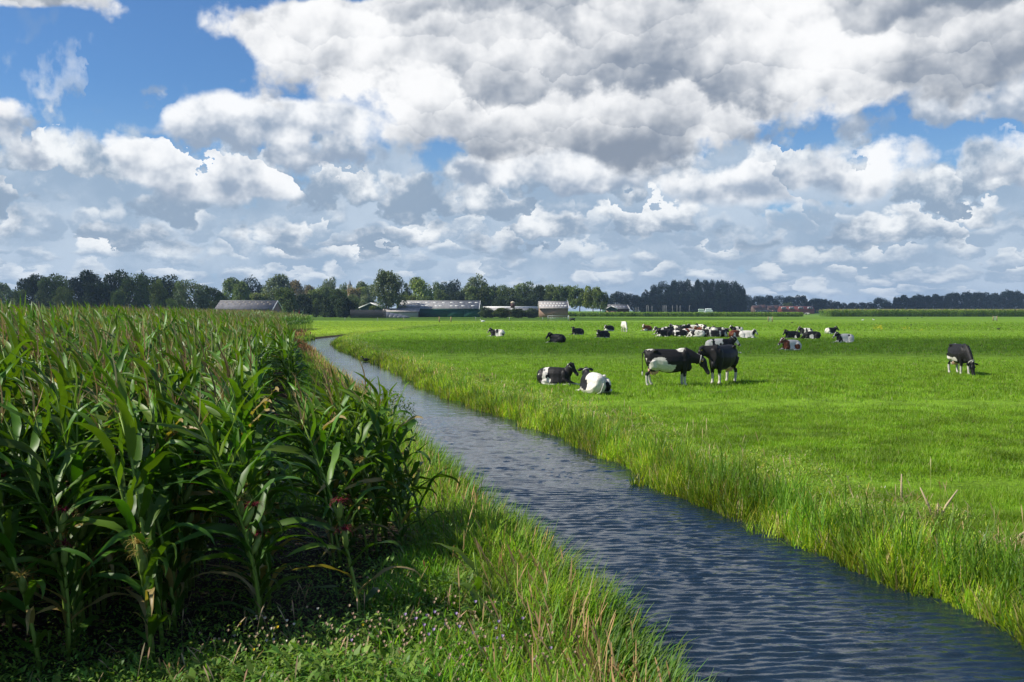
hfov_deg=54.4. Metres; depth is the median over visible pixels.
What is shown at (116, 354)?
corn plant
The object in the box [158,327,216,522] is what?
corn plant
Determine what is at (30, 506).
corn plant
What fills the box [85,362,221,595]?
corn plant
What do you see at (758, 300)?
tree
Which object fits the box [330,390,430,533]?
corn plant
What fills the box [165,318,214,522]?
corn plant
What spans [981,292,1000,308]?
tree
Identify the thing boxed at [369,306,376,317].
tree
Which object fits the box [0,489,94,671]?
corn plant
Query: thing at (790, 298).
tree
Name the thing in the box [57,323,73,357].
corn plant
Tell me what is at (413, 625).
wild flowers
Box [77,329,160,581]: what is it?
corn plant
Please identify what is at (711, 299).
tree
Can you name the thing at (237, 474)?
corn plant
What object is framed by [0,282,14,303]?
tree
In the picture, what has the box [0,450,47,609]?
corn plant
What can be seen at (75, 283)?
tree
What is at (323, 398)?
corn plant
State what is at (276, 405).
corn plant
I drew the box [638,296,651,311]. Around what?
tree
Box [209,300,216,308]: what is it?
tree
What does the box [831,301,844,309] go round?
tree
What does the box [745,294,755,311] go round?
tree
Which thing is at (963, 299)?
tree
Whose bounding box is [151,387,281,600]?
corn plant
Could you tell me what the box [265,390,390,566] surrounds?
corn plant
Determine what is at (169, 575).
corn plant
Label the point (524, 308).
shed
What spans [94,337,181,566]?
corn plant
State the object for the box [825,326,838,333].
cow
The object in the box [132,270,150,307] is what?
tree
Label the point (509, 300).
tree
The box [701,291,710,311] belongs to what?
tree
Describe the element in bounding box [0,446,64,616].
corn plant
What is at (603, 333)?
cow
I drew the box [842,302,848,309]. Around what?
tree
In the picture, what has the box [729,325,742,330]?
cow
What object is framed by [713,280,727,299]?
tree
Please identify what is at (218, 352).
corn plant
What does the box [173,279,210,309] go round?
tree
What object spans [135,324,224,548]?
corn plant
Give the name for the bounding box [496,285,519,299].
tree
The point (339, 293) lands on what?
tree
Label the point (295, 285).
tree
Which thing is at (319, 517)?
corn plant
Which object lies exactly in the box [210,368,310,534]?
corn plant
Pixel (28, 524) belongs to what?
corn plant
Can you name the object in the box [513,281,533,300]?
tree
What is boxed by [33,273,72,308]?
tree
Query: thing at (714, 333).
cow
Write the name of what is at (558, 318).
field gate
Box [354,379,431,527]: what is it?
corn plant
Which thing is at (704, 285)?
tree
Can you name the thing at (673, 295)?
tree
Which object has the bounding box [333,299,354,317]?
tree
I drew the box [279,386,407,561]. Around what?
corn plant
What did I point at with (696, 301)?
tree
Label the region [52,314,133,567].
corn plant
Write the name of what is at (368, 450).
corn plant
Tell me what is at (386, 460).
corn plant
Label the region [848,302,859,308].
tree
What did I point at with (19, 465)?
corn plant
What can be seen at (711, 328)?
cow
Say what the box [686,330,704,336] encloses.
cow
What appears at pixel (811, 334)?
cow
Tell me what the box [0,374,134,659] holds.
corn plant
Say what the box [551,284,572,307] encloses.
tree
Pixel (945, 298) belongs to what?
tree
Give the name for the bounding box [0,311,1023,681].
ground
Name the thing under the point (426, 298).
tree
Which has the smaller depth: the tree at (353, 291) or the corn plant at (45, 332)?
the corn plant at (45, 332)
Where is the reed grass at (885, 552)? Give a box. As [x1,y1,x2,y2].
[329,331,1023,649]
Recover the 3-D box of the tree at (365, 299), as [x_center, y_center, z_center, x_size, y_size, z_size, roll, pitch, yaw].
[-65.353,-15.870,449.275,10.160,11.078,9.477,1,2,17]
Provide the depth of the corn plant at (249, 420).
10.20 m
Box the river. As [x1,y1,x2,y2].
[303,336,1023,681]
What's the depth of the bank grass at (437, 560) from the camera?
9.29 m
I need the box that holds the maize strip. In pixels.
[482,311,803,316]
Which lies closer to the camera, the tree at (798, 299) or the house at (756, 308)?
the house at (756, 308)
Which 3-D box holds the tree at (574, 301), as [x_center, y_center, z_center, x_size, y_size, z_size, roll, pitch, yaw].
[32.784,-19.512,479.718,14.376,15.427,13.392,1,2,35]
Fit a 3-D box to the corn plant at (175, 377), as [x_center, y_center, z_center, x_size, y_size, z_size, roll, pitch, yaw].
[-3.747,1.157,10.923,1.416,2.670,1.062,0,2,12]
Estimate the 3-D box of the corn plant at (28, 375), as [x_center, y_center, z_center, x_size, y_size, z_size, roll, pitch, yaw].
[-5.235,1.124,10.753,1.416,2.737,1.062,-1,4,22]
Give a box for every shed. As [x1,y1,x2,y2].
[359,302,384,309]
[483,306,538,316]
[602,306,617,314]
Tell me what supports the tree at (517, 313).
on the ground at (334, 577)
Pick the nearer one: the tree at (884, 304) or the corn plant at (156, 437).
the corn plant at (156, 437)
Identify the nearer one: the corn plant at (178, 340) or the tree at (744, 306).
the corn plant at (178, 340)
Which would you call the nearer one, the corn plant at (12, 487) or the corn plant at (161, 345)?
the corn plant at (12, 487)
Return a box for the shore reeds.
[309,345,719,681]
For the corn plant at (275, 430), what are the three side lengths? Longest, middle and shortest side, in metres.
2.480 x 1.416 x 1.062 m
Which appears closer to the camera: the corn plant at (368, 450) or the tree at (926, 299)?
the corn plant at (368, 450)
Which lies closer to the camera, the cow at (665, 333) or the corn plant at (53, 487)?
the corn plant at (53, 487)
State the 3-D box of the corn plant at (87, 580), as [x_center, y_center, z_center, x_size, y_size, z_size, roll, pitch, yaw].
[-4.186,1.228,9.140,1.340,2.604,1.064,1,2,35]
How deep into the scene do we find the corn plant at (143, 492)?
7.77 m
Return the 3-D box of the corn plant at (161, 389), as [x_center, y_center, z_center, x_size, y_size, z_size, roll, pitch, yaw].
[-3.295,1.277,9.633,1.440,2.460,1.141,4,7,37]
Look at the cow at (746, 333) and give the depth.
99.26 m
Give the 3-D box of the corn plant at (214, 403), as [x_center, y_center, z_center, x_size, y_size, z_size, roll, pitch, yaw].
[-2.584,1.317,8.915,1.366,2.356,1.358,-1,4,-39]
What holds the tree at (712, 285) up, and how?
on the ground at (334, 577)
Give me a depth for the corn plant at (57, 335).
15.58 m
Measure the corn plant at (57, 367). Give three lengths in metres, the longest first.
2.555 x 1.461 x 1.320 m
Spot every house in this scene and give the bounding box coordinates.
[751,305,761,311]
[761,305,767,312]
[767,305,774,311]
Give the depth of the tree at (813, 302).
976.36 m
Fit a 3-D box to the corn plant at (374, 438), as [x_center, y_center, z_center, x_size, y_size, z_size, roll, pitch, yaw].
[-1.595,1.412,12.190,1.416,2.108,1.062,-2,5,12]
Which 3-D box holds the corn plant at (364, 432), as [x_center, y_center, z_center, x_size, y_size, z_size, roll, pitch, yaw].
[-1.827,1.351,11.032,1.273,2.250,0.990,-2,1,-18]
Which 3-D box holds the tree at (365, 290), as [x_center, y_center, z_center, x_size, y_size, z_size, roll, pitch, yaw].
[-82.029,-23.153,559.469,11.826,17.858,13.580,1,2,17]
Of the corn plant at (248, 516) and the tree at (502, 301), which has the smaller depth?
the corn plant at (248, 516)
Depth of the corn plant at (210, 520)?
12.12 m
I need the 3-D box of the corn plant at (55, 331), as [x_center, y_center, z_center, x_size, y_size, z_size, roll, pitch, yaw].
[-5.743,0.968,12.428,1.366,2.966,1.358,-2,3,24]
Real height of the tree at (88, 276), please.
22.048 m
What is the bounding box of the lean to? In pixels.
[383,308,419,316]
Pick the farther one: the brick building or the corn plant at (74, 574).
the brick building
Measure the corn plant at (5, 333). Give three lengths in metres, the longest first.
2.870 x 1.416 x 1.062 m
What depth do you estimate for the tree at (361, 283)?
595.56 m
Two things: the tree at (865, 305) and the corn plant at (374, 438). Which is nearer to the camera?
the corn plant at (374, 438)
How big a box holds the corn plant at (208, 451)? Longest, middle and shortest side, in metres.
2.226 x 1.456 x 1.051 m
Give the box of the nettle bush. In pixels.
[359,389,418,424]
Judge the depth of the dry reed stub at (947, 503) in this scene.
13.16 m
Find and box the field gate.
[548,315,567,318]
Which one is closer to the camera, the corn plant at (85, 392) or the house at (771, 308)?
the corn plant at (85, 392)
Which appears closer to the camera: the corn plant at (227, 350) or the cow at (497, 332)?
the corn plant at (227, 350)
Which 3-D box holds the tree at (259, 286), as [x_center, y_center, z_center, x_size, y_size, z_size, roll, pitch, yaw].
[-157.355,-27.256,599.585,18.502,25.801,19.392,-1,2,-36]
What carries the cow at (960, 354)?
on the ground at (334, 577)
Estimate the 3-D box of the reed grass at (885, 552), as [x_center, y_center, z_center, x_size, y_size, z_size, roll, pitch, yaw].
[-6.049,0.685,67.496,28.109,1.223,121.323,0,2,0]
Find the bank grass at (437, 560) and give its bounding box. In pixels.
[28,333,688,681]
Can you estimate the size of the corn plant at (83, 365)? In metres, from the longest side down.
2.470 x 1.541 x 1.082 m
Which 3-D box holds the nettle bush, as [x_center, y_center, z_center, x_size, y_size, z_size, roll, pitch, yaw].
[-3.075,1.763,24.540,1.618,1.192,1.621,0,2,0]
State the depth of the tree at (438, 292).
497.68 m
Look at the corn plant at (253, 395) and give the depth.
10.41 m
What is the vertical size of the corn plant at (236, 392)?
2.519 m
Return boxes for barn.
[215,300,282,312]
[398,300,481,316]
[538,301,568,316]
[607,305,629,312]
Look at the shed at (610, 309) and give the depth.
479.76 m
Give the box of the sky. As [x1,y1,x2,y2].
[0,0,1023,310]
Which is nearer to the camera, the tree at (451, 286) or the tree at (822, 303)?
the tree at (451, 286)
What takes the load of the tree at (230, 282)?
on the ground at (334, 577)
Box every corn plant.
[0,299,24,360]
[0,300,66,521]
[0,309,82,466]
[0,312,70,581]
[0,314,104,504]
[0,325,56,584]
[0,339,53,595]
[0,341,162,641]
[0,355,133,613]
[0,357,64,614]
[0,357,66,577]
[0,358,35,604]
[0,359,105,610]
[0,363,46,627]
[0,365,39,611]
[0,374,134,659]
[0,381,117,629]
[0,384,111,644]
[0,386,29,605]
[0,387,114,633]
[0,429,58,632]
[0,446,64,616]
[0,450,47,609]
[0,452,13,468]
[0,468,27,554]
[0,481,43,613]
[0,482,44,552]
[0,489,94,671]
[0,541,25,623]
[1,319,88,432]
[1,348,47,594]
[1,391,54,600]
[2,317,29,355]
[2,364,168,647]
[3,340,138,580]
[4,345,91,468]
[4,355,61,566]
[9,310,66,343]
[9,331,86,537]
[11,334,119,616]
[11,353,55,465]
[16,326,88,571]
[17,306,89,467]
[19,522,40,531]
[20,323,71,526]
[22,312,75,388]
[23,347,147,590]
[25,345,116,611]
[28,314,53,336]
[31,317,47,344]
[42,334,98,522]
[42,352,159,604]
[42,375,203,633]
[43,317,128,474]
[43,332,139,574]
[44,325,68,352]
[46,315,128,592]
[47,329,125,473]
[50,327,146,569]
[50,389,215,665]
[51,348,139,584]
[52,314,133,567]
[53,367,220,581]
[54,324,72,364]
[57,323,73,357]
[61,327,102,514]
[61,366,182,612]
[63,309,139,366]
[65,380,193,646]
[76,310,154,464]
[77,309,122,514]
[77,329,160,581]
[77,351,181,665]
[83,390,217,596]
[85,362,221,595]
[86,369,179,628]
[87,322,130,464]
[87,332,157,451]
[91,336,144,527]
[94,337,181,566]
[94,370,204,620]
[95,339,196,513]
[99,308,157,375]
[115,347,218,597]
[117,346,220,590]
[120,328,211,495]
[121,312,164,485]
[121,322,217,586]
[121,324,182,382]
[125,355,216,573]
[126,345,212,562]
[127,324,215,542]
[128,325,149,424]
[131,367,209,608]
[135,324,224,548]
[135,346,227,543]
[139,334,164,357]
[140,323,213,570]
[144,387,312,623]
[149,355,210,546]
[149,378,301,613]
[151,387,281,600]
[154,388,328,634]
[156,343,234,439]
[157,360,221,519]
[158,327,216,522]
[161,336,208,577]
[162,320,213,518]
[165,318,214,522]
[167,332,213,482]
[168,357,290,609]
[169,340,213,538]
[170,330,235,361]
[172,322,226,469]
[175,354,317,544]
[175,367,279,591]
[177,365,284,576]
[178,343,229,549]
[185,344,221,479]
[186,372,288,600]
[188,327,216,356]
[188,339,289,562]
[189,340,301,562]
[192,363,294,592]
[193,332,297,555]
[195,345,306,556]
[196,350,276,558]
[197,363,318,553]
[201,336,272,522]
[202,335,293,547]
[203,349,300,545]
[204,337,222,368]
[205,332,249,379]
[208,339,228,473]
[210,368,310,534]
[245,374,389,557]
[248,388,420,621]
[249,379,343,561]
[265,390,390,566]
[272,370,353,570]
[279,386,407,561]
[280,380,369,545]
[285,365,410,556]
[288,372,398,551]
[291,367,382,514]
[306,376,412,521]
[310,390,421,550]
[312,371,409,544]
[315,376,412,538]
[320,383,437,544]
[321,374,411,531]
[322,376,426,552]
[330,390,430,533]
[332,377,438,538]
[334,370,373,536]
[344,362,459,531]
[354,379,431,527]
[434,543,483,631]
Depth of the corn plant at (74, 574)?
8.28 m
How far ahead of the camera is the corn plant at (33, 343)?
10.87 m
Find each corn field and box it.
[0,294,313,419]
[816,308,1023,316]
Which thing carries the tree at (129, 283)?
on the ground at (334, 577)
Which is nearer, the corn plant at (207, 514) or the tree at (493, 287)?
the corn plant at (207, 514)
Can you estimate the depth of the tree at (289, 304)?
378.06 m
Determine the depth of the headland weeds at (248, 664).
7.89 m
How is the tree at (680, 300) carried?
on the ground at (334, 577)
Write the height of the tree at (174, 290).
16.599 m
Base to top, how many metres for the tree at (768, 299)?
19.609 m
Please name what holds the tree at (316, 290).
on the ground at (334, 577)
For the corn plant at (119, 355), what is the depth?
11.76 m
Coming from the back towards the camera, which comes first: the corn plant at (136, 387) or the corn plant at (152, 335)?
the corn plant at (152, 335)
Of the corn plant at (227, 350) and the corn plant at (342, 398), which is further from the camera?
the corn plant at (227, 350)
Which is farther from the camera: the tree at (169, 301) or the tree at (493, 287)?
the tree at (493, 287)
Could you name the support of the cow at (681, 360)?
on the ground at (334, 577)
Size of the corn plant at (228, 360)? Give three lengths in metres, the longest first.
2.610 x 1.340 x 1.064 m
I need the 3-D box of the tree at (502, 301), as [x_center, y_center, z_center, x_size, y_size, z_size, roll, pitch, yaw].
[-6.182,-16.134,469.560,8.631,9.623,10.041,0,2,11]
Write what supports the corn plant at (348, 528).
on the ground at (334, 577)
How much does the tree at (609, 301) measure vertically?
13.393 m
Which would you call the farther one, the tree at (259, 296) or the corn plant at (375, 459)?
the tree at (259, 296)
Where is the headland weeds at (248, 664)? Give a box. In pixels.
[0,409,576,681]
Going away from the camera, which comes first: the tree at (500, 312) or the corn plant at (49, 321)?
the corn plant at (49, 321)
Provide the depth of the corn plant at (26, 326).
13.34 m
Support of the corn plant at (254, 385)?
on the ground at (334, 577)
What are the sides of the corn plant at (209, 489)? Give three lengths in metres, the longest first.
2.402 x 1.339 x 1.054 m
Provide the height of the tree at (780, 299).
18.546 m
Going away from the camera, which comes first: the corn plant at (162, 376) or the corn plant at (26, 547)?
the corn plant at (26, 547)
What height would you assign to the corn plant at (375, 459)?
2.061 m
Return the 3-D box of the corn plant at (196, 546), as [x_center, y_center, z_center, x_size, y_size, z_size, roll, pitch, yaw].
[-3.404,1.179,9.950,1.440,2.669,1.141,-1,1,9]
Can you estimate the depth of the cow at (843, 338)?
85.50 m
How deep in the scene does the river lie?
11.88 m
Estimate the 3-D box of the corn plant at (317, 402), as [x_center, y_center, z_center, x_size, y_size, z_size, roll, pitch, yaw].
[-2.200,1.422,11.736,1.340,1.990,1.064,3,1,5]
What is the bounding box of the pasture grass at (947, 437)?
[349,321,1023,557]
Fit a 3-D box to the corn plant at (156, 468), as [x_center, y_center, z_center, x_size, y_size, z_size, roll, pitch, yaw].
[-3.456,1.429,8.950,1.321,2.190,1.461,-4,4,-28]
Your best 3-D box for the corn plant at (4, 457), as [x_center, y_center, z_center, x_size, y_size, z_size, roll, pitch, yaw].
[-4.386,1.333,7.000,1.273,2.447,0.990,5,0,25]
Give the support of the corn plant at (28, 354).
on the ground at (334, 577)
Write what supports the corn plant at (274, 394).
on the ground at (334, 577)
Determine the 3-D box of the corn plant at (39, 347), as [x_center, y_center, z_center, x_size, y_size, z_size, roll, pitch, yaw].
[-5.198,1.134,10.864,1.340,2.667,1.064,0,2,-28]
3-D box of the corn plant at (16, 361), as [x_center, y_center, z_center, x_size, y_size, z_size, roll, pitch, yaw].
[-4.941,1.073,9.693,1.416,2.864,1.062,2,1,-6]
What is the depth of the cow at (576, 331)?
113.45 m
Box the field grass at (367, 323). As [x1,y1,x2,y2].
[289,321,511,335]
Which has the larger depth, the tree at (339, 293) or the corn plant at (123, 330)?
the tree at (339, 293)
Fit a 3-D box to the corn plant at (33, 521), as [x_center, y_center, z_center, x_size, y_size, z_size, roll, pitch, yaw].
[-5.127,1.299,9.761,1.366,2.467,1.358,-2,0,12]
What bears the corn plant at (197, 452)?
on the ground at (334, 577)
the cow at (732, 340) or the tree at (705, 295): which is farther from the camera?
the tree at (705, 295)
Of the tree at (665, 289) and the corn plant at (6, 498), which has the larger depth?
the tree at (665, 289)
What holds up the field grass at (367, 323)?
on the ground at (334, 577)
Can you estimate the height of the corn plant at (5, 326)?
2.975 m
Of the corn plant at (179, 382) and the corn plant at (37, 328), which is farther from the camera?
the corn plant at (37, 328)
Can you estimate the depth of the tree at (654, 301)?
783.91 m
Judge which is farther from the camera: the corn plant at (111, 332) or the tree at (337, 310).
the tree at (337, 310)
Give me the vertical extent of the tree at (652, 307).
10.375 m
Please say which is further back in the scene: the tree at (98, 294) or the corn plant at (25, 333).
the tree at (98, 294)
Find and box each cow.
[487,327,504,336]
[537,362,579,384]
[545,332,565,342]
[569,327,583,334]
[578,367,611,393]
[595,329,609,337]
[604,325,613,330]
[621,321,626,331]
[641,324,651,330]
[642,347,709,385]
[652,326,667,333]
[655,328,670,336]
[671,329,687,336]
[678,324,690,328]
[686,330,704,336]
[695,344,738,383]
[701,325,716,329]
[704,330,721,336]
[705,335,740,352]
[719,328,728,336]
[728,330,739,337]
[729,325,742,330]
[739,329,757,337]
[778,337,801,349]
[783,329,800,338]
[797,326,812,334]
[801,331,820,338]
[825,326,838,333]
[832,331,853,342]
[946,343,977,375]
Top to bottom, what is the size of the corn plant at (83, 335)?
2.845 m
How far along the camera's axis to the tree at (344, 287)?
598.80 m
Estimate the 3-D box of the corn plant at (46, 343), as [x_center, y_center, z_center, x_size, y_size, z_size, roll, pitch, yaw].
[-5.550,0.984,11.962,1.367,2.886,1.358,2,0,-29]
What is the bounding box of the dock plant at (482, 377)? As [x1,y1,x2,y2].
[473,373,489,382]
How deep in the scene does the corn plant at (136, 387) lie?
10.46 m
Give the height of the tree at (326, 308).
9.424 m
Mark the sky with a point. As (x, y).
(847, 151)
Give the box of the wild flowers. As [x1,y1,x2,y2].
[199,321,905,681]
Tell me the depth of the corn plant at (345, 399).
11.79 m
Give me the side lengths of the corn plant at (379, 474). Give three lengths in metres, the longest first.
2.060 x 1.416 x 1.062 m
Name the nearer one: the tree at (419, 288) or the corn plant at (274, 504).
the corn plant at (274, 504)
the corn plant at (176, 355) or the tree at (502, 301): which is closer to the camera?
the corn plant at (176, 355)
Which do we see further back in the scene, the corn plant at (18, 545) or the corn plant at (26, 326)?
the corn plant at (26, 326)
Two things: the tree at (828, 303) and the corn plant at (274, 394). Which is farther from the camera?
the tree at (828, 303)
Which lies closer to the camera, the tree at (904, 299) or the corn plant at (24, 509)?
the corn plant at (24, 509)
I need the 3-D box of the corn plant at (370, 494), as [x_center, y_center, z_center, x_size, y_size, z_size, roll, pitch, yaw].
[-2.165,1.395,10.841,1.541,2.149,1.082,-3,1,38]
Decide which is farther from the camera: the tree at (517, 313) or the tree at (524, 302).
the tree at (524, 302)
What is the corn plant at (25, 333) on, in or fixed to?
on the ground at (334, 577)
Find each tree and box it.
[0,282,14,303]
[11,289,27,307]
[15,273,46,308]
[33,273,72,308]
[52,286,76,307]
[68,276,88,306]
[76,281,111,308]
[78,269,103,292]
[102,269,135,307]
[109,290,125,307]
[115,273,150,308]
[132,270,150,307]
[144,274,177,306]
[148,278,168,308]
[165,298,178,308]
[168,282,186,308]
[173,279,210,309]
[201,284,225,306]
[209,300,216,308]
[221,277,251,299]
[231,281,250,299]
[242,274,264,294]
[249,292,269,299]
[260,274,290,311]
[273,287,299,313]
[289,279,306,312]
[295,293,313,315]
[304,284,312,294]
[308,288,320,313]
[309,290,326,316]
[319,294,339,317]
[320,287,332,297]
[322,277,335,289]
[329,288,344,316]
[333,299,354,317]
[336,295,358,317]
[339,282,347,293]
[347,287,360,302]
[347,294,359,309]
[353,281,367,292]
[358,285,375,300]
[359,294,375,308]
[369,269,408,308]
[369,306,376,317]
[396,295,415,304]
[408,277,434,299]
[420,295,432,299]
[432,281,445,292]
[433,289,449,299]
[438,279,460,299]
[449,290,465,299]
[458,273,491,305]
[465,285,495,311]
[478,306,493,317]
[489,283,498,304]
[492,308,509,317]
[493,297,506,305]
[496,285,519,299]
[506,296,516,305]
[508,308,526,317]
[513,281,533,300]
[515,297,532,305]
[523,308,538,317]
[527,284,544,311]
[539,284,557,300]
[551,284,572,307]
[567,285,589,311]
[582,285,601,309]
[592,290,608,311]
[606,297,612,304]
[610,291,623,304]
[620,292,634,308]
[631,295,644,311]
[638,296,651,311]
[641,289,654,300]
[647,302,656,311]
[650,284,660,310]
[650,296,660,311]
[656,281,670,311]
[656,293,672,312]
[666,292,676,311]
[670,279,676,293]
[672,292,687,311]
[674,281,686,296]
[684,279,691,303]
[688,290,703,311]
[690,279,700,304]
[698,280,710,308]
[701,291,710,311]
[704,292,715,311]
[709,279,715,307]
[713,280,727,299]
[714,291,727,311]
[724,292,733,311]
[725,281,733,292]
[727,293,741,311]
[730,281,741,296]
[738,301,747,311]
[741,289,747,311]
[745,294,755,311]
[750,296,766,308]
[764,295,778,305]
[774,295,788,305]
[781,296,795,305]
[793,295,811,305]
[809,298,820,312]
[816,299,828,312]
[826,300,833,311]
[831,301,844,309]
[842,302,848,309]
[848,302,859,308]
[858,302,875,311]
[871,298,892,308]
[892,297,900,308]
[897,295,912,308]
[908,294,922,308]
[919,295,932,308]
[929,294,942,308]
[938,293,949,308]
[945,292,958,308]
[954,292,968,308]
[965,290,977,307]
[973,291,988,308]
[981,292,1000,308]
[995,289,1014,308]
[1006,290,1022,307]
[1019,293,1023,308]
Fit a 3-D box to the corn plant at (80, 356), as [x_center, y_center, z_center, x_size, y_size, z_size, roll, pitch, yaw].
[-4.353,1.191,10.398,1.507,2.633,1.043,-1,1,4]
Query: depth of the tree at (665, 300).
770.74 m
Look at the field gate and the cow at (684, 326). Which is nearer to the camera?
the cow at (684, 326)
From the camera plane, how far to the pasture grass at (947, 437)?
32.13 m
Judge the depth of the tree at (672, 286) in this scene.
833.74 m
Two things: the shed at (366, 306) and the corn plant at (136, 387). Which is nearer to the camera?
the corn plant at (136, 387)
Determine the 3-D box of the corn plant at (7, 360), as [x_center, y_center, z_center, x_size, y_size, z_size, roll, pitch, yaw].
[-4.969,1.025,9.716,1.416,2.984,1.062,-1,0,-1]
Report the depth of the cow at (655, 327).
114.76 m
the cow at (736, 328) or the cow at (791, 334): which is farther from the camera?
the cow at (736, 328)
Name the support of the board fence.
on the ground at (334, 577)
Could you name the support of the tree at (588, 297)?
on the ground at (334, 577)
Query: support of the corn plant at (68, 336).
on the ground at (334, 577)
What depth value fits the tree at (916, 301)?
996.63 m
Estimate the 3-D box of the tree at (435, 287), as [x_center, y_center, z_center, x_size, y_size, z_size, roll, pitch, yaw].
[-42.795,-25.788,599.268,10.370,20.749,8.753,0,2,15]
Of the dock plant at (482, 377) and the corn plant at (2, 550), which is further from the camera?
the dock plant at (482, 377)
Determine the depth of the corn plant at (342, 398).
12.27 m
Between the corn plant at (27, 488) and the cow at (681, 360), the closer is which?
the corn plant at (27, 488)
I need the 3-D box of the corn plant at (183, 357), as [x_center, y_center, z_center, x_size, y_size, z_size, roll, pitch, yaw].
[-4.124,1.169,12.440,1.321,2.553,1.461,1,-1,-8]
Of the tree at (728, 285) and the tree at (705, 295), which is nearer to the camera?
the tree at (705, 295)
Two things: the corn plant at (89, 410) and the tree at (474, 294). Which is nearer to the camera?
the corn plant at (89, 410)
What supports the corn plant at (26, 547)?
on the ground at (334, 577)
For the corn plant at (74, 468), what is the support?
on the ground at (334, 577)
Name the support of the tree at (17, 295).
on the ground at (334, 577)
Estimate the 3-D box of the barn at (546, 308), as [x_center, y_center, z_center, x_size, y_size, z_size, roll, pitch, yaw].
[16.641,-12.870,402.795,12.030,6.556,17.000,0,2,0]
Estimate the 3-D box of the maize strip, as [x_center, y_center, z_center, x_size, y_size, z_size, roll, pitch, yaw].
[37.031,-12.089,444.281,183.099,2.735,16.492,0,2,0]
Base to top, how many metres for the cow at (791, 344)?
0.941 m
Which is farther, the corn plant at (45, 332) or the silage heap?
the silage heap
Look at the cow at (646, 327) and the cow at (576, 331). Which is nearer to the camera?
the cow at (576, 331)
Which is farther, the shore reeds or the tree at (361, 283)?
the tree at (361, 283)
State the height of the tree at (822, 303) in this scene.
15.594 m
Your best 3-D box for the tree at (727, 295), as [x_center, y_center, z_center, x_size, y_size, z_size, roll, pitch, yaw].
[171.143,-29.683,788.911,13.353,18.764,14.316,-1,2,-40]
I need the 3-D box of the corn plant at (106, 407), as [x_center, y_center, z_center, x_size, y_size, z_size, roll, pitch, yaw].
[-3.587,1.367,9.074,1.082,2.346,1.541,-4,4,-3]
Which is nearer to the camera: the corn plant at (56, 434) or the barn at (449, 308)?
the corn plant at (56, 434)
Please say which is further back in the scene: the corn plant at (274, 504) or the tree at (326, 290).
the tree at (326, 290)
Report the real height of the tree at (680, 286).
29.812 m
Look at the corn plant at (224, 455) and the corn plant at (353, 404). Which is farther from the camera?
the corn plant at (353, 404)
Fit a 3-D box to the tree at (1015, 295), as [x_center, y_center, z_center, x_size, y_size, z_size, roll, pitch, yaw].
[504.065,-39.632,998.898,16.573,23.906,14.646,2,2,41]
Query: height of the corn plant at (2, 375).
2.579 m
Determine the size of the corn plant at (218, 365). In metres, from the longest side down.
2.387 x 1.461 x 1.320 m
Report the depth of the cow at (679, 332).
105.95 m
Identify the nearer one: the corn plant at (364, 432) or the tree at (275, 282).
the corn plant at (364, 432)
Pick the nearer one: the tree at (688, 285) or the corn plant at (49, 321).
the corn plant at (49, 321)
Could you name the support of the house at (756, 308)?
on the ground at (334, 577)
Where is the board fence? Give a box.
[350,309,385,317]
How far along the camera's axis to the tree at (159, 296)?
417.77 m
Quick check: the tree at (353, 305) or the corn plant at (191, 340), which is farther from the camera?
the tree at (353, 305)
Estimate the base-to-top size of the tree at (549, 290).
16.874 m
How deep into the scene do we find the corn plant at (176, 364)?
11.34 m
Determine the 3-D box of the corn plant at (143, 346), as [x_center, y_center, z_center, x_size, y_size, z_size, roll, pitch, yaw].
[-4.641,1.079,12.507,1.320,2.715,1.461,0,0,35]
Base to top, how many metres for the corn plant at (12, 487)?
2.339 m
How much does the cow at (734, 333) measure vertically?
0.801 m
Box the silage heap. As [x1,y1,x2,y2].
[386,312,409,317]
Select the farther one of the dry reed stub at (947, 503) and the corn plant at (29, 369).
the dry reed stub at (947, 503)
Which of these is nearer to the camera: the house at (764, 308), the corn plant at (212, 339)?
the corn plant at (212, 339)
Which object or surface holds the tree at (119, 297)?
on the ground at (334, 577)
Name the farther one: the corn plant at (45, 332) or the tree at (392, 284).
the tree at (392, 284)
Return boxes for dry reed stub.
[871,474,925,503]
[912,487,967,523]
[971,526,1022,546]
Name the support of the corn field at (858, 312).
on the ground at (334, 577)
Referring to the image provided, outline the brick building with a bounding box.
[777,306,814,313]
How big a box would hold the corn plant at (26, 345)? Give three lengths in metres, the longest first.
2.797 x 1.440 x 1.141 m
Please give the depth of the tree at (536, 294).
497.87 m
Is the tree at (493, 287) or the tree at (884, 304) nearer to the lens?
the tree at (493, 287)
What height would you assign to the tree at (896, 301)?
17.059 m
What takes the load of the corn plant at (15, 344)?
on the ground at (334, 577)
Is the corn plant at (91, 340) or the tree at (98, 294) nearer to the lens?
the corn plant at (91, 340)
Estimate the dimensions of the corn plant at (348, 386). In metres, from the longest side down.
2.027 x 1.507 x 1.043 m
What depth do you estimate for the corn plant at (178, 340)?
12.56 m
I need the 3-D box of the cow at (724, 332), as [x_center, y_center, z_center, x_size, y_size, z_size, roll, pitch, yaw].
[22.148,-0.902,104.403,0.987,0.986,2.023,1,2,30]
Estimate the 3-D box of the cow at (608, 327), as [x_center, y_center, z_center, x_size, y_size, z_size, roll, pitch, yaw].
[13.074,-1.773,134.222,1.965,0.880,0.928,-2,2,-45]
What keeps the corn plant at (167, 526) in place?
on the ground at (334, 577)
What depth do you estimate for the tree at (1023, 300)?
998.40 m
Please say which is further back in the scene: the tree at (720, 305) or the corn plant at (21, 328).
the tree at (720, 305)
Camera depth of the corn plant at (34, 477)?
8.03 m

